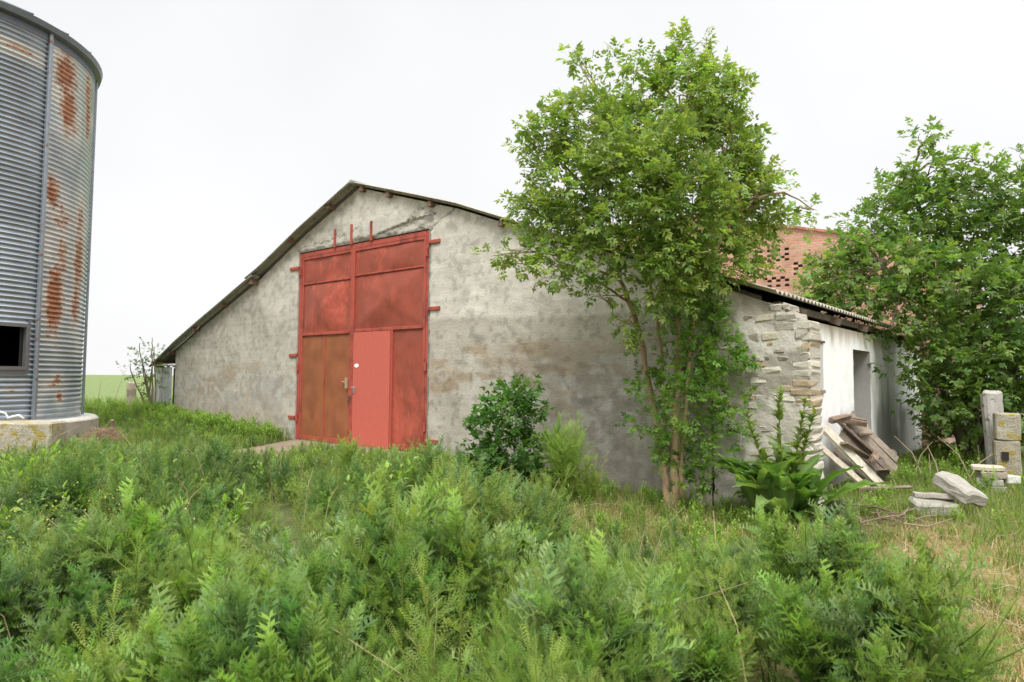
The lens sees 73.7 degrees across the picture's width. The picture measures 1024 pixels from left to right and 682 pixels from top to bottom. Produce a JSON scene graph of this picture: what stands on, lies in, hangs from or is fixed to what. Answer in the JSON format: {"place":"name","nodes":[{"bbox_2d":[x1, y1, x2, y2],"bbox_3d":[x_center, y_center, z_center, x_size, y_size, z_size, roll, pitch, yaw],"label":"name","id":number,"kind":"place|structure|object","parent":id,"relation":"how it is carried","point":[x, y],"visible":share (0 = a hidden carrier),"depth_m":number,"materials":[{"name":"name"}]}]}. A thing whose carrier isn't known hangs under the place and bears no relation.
{"place":"outdoors","nodes":[
{"label":"outdoors","id":0,"kind":"place"},
{"bbox_2d":[4,0,1023,382],"label":"sky","id":1,"kind":"structure","parent":0,"point":[223,126],"materials":[{"name":"white"}]},
{"bbox_2d":[19,375,1023,681],"bbox_3d":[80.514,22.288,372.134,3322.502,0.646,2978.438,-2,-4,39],"label":"ground","id":2,"kind":"structure","parent":0,"point":[112,387],"depth_m":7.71,"materials":[{"name":"green plant"}]},
{"bbox_2d":[0,420,66,455],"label":"concrete block","id":3,"kind":"object","parent":2,"relation":"on","point":[28,433],"depth_m":11.23,"materials":[{"name":"beige concrete"}]},
{"bbox_2d":[0,411,23,418],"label":"plastic strap","id":4,"kind":"object","parent":3,"relation":"on","point":[7,417],"visible":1,"depth_m":11.51,"materials":[{"name":"white plastic"}]},
{"bbox_2d":[0,0,102,443],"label":"grain silo","id":5,"kind":"object","parent":2,"relation":"on","point":[51,77],"visible":1,"depth_m":13.72,"materials":[{"name":"metal"}]},
{"bbox_2d":[5,482,194,545],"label":"wild flowers","id":6,"kind":"object","parent":2,"relation":"on","point":[74,508],"visible":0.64,"depth_m":5.16,"materials":[{"name":"green plant"}]},
{"bbox_2d":[77,422,130,444],"bbox_3d":[-8.460,1.967,14.139,1.354,0.846,1.123,-2,-4,39],"label":"hay heap","id":7,"kind":"object","parent":2,"relation":"on","point":[102,432],"visible":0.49,"depth_m":14.06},
{"bbox_2d":[110,419,114,431],"bbox_3d":[-8.524,1.906,14.608,0.079,0.474,0.268,1,-3,-9],"label":"wood stump","id":8,"kind":"object","parent":2,"relation":"on","point":[113,425],"visible":0.47,"depth_m":14.55,"materials":[{"name":"brown wood"}]},
{"bbox_2d":[85,377,151,411],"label":"dry reeds","id":9,"kind":"object","parent":2,"relation":"on","point":[125,397],"visible":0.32,"depth_m":18.89,"materials":[{"name":"beige plant"}]},
{"bbox_2d":[126,382,136,405],"bbox_3d":[-12.694,1.827,22.769,0.315,0.934,0.244,-1,-3,22],"label":"weathered post","id":10,"kind":"object","parent":2,"relation":"on","point":[132,395],"visible":0.45,"depth_m":22.70,"materials":[{"name":"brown wood"}]},
{"bbox_2d":[116,337,168,405],"bbox_3d":[-10.557,1.050,19.442,1.472,2.350,0.920,1,-3,-10],"label":"young tree","id":11,"kind":"object","parent":2,"relation":"on","point":[148,390],"visible":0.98,"depth_m":19.45,"materials":[{"name":"green plant"}]},
{"bbox_2d":[113,508,178,599],"bbox_3d":[-2.720,1.519,4.931,0.740,0.759,0.513,-2,-4,39],"label":"feathery weed","id":12,"kind":"object","parent":2,"relation":"on","point":[159,531],"visible":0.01,"depth_m":4.91,"materials":[{"name":"green plant"}]},
{"bbox_2d":[247,522,329,575],"bbox_3d":[-1.436,1.515,4.322,0.570,0.777,0.489,-2,-4,39],"label":"thistle","id":13,"kind":"object","parent":2,"relation":"on","point":[268,547],"visible":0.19,"depth_m":4.28,"materials":[{"name":"green plant"}]},
{"bbox_2d":[234,439,407,468],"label":"gate ramp","id":14,"kind":"structure","parent":2,"relation":"on","point":[286,444],"depth_m":13.97,"materials":[{"name":"concrete"}]},
{"bbox_2d":[333,432,367,474],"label":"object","id":15,"kind":"object","parent":2,"relation":"on","point":[347,452],"visible":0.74,"depth_m":10.11,"materials":[{"name":"green plant"}]},
{"bbox_2d":[0,422,786,681],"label":"dead stalks","id":16,"kind":"object","parent":2,"relation":"on","point":[323,531],"visible":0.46,"depth_m":4.98,"materials":[{"name":"beige plant"}]},
{"bbox_2d":[0,431,1023,681],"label":"undergrowth","id":17,"kind":"object","parent":2,"relation":"on","point":[430,585],"visible":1,"depth_m":3.32,"materials":[{"name":"green plant"}]},
{"bbox_2d":[454,372,574,494],"bbox_3d":[0.093,1.373,9.372,1.562,1.901,1.377,-2,-4,39],"label":"leafy shrub","id":18,"kind":"object","parent":2,"relation":"on","point":[489,446],"visible":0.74,"depth_m":9.27,"materials":[{"name":"green plant"}]},
{"bbox_2d":[148,179,921,516],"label":"barn","id":19,"kind":"structure","parent":2,"relation":"on","point":[372,315],"depth_m":12.90,"materials":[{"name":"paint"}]},
{"bbox_2d":[532,411,597,501],"bbox_3d":[0.717,1.524,9.169,0.903,1.247,1.216,0,-3,8],"label":"mugwort bush","id":20,"kind":"object","parent":2,"relation":"on","point":[561,457],"visible":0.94,"depth_m":9.02,"materials":[{"name":"green plant"}]},
{"bbox_2d":[566,447,608,503],"bbox_3d":[0.948,1.769,8.996,0.647,0.792,0.594,-2,-4,39],"label":"mugwort bush","id":21,"kind":"object","parent":2,"relation":"on","point":[594,478],"visible":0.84,"depth_m":8.94,"materials":[{"name":"green plant"}]},
{"bbox_2d":[470,15,821,510],"bbox_3d":[1.808,-0.968,8.853,4.751,6.723,2.445,0,-3,9],"label":"elder tree","id":22,"kind":"object","parent":2,"relation":"on","point":[694,118],"visible":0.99,"depth_m":8.80,"materials":[{"name":"green plant"}]},
{"bbox_2d":[288,460,1023,681],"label":"dry grass","id":23,"kind":"structure","parent":2,"relation":"on","point":[1011,629],"depth_m":6.70,"materials":[{"name":"beige plant"}]},
{"bbox_2d":[645,627,705,681],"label":"thistle","id":24,"kind":"object","parent":2,"relation":"on","point":[679,660],"visible":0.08,"depth_m":3.05,"materials":[{"name":"green plant"}]},
{"bbox_2d":[706,384,884,523],"bbox_3d":[3.060,1.327,7.948,1.582,1.658,1.705,2,-4,-31],"label":"dock plant","id":25,"kind":"object","parent":2,"relation":"on","point":[787,479],"visible":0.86,"depth_m":7.85,"materials":[{"name":"green plant"}]},
{"bbox_2d":[616,216,985,446],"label":"brick building","id":26,"kind":"structure","parent":2,"relation":"on","point":[790,252],"depth_m":20.37,"materials":[{"name":"brick"}]},
{"bbox_2d":[823,500,845,520],"bbox_3d":[3.778,2.058,7.970,0.252,0.386,0.301,-1,-4,30],"label":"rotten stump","id":27,"kind":"object","parent":2,"relation":"on","point":[830,503],"visible":0.27,"depth_m":7.89,"materials":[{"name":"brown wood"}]},
{"bbox_2d":[822,445,871,491],"bbox_3d":[5.045,1.940,10.318,0.873,0.770,0.094,1,-3,-7],"label":"pale plank","id":28,"kind":"object","parent":2,"relation":"on","point":[841,465],"visible":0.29,"depth_m":10.29,"materials":[{"name":"brown wood"}]},
{"bbox_2d":[822,425,884,485],"bbox_3d":[5.273,1.816,10.517,1.071,1.050,0.161,1,-3,-7],"label":"pale plank","id":29,"kind":"object","parent":2,"relation":"on","point":[850,455],"visible":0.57,"depth_m":10.48,"materials":[{"name":"brown wood"}]},
{"bbox_2d":[840,442,869,458],"bbox_3d":[5.353,1.706,10.594,0.772,0.319,0.125,3,-4,-35],"label":"loose board","id":30,"kind":"object","parent":29,"relation":"on","point":[859,452],"visible":0.79,"depth_m":10.53,"materials":[{"name":"brown wood"}]},
{"bbox_2d":[833,411,898,481],"bbox_3d":[5.693,1.812,11.003,1.373,1.358,0.369,1,-3,-8],"label":"board shutter","id":31,"kind":"object","parent":2,"relation":"on","point":[874,441],"visible":0.55,"depth_m":11.03,"materials":[{"name":"wood"}]},
{"bbox_2d":[828,413,851,423],"bbox_3d":[5.124,1.215,10.690,0.489,0.156,0.140,2,-4,-32],"label":"timber piece","id":32,"kind":"object","parent":31,"relation":"on","point":[838,418],"visible":1,"depth_m":10.63,"materials":[{"name":"brown wood"}]},
{"bbox_2d":[842,417,867,426],"bbox_3d":[5.471,1.284,10.982,0.444,0.184,0.122,-1,-3,21],"label":"timber piece","id":33,"kind":"object","parent":31,"relation":"on","point":[857,421],"visible":0.67,"depth_m":10.92,"materials":[{"name":"brown wood"}]},
{"bbox_2d":[831,416,880,458],"bbox_3d":[5.501,1.542,10.927,0.712,0.678,0.147,0,-3,4],"label":"loose board","id":34,"kind":"object","parent":31,"relation":"on","point":[860,441],"visible":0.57,"depth_m":10.89,"materials":[{"name":"brown wood"}]},
{"bbox_2d":[858,424,871,434],"bbox_3d":[5.776,1.438,11.237,0.203,0.188,0.592,-1,-3,19],"label":"loose board","id":35,"kind":"object","parent":31,"relation":"on","point":[867,432],"visible":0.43,"depth_m":11.00,"materials":[{"name":"brown wood"}]},
{"bbox_2d":[869,450,880,462],"bbox_3d":[5.652,1.799,10.638,0.137,0.158,0.549,-2,-4,33],"label":"timber piece","id":36,"kind":"object","parent":31,"relation":"on","point":[874,456],"visible":1,"depth_m":10.49,"materials":[{"name":"brown wood"}]},
{"bbox_2d":[785,496,952,539],"bbox_3d":[4.145,2.053,8.078,1.797,0.215,2.287,-1,-4,31],"label":"twig debris","id":37,"kind":"object","parent":2,"relation":"on","point":[893,515],"visible":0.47,"depth_m":8.00,"materials":[{"name":"brown plant"}]},
{"bbox_2d":[858,485,912,490],"bbox_3d":[5.519,2.178,10.103,0.703,0.103,0.148,-1,-3,20],"label":"loose board","id":38,"kind":"object","parent":2,"relation":"on","point":[899,487],"visible":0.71,"depth_m":10.08,"materials":[{"name":"brown wood"}]},
{"bbox_2d":[789,115,1023,460],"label":"broad tree","id":39,"kind":"object","parent":2,"relation":"on","point":[967,385],"visible":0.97,"depth_m":13.58,"materials":[{"name":"green plant"}]},
{"bbox_2d":[864,436,991,483],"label":"dead stems","id":40,"kind":"object","parent":2,"relation":"on","point":[929,460],"visible":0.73,"depth_m":11.45,"materials":[{"name":"brown plant"}]},
{"bbox_2d":[908,496,959,517],"bbox_3d":[5.395,2.123,8.726,0.545,0.227,0.445,0,-3,17],"label":"stone slab","id":41,"kind":"object","parent":2,"relation":"on","point":[935,503],"depth_m":8.59,"materials":[{"name":"stone"}]},
{"bbox_2d":[912,491,953,500],"bbox_3d":[5.474,2.011,8.880,0.448,0.116,0.309,-1,-3,26],"label":"stone slab","id":42,"kind":"object","parent":41,"relation":"on","point":[942,495],"depth_m":8.76,"materials":[{"name":"stone"}]},
{"bbox_2d":[932,471,987,506],"bbox_3d":[5.725,1.893,8.732,0.399,0.412,0.554,1,-3,-13],"label":"stone slab","id":43,"kind":"object","parent":42,"relation":"on","point":[961,490],"depth_m":8.61,"materials":[{"name":"stone"}]},
{"bbox_2d":[976,484,1006,492],"bbox_3d":[7.411,2.286,10.554,0.391,0.118,0.273,-1,-4,28],"label":"stone block","id":44,"kind":"object","parent":2,"relation":"on","point":[1004,488],"depth_m":10.42,"materials":[{"name":"stone"}]},
{"bbox_2d":[976,476,1003,486],"bbox_3d":[7.414,2.174,10.588,0.346,0.122,0.267,-2,-4,36],"label":"stone block","id":45,"kind":"object","parent":44,"relation":"on","point":[994,483],"depth_m":10.46,"materials":[{"name":"stone"}]},
{"bbox_2d":[976,471,1007,478],"bbox_3d":[7.420,2.064,10.555,0.351,0.119,0.270,-1,-3,19],"label":"stone block","id":46,"kind":"object","parent":45,"relation":"on","point":[1003,475],"depth_m":10.45,"materials":[{"name":"stone"}]},
{"bbox_2d":[970,464,1004,471],"bbox_3d":[7.386,1.972,10.606,0.425,0.084,0.267,-1,-4,30],"label":"stone block","id":47,"kind":"object","parent":46,"relation":"on","point":[981,467],"depth_m":10.53,"materials":[{"name":"stone"}]},
{"bbox_2d":[1003,475,1020,483],"bbox_3d":[7.630,2.116,10.444,0.188,0.132,0.208,0,-3,9],"label":"stone block","id":48,"kind":"object","parent":45,"relation":"on","point":[1010,479],"depth_m":10.35,"materials":[{"name":"stone"}]},
{"bbox_2d":[980,390,1003,464],"bbox_3d":[8.723,1.688,12.355,0.365,1.605,0.319,0,-3,18],"label":"white post","id":49,"kind":"object","parent":2,"relation":"on","point":[991,401],"visible":0.56,"depth_m":12.29,"materials":[{"name":"concrete"}]},
{"bbox_2d":[992,412,1021,479],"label":"block pillar","id":50,"kind":"structure","parent":2,"relation":"on","point":[1006,444],"depth_m":11.77,"materials":[{"name":"beige concrete"}]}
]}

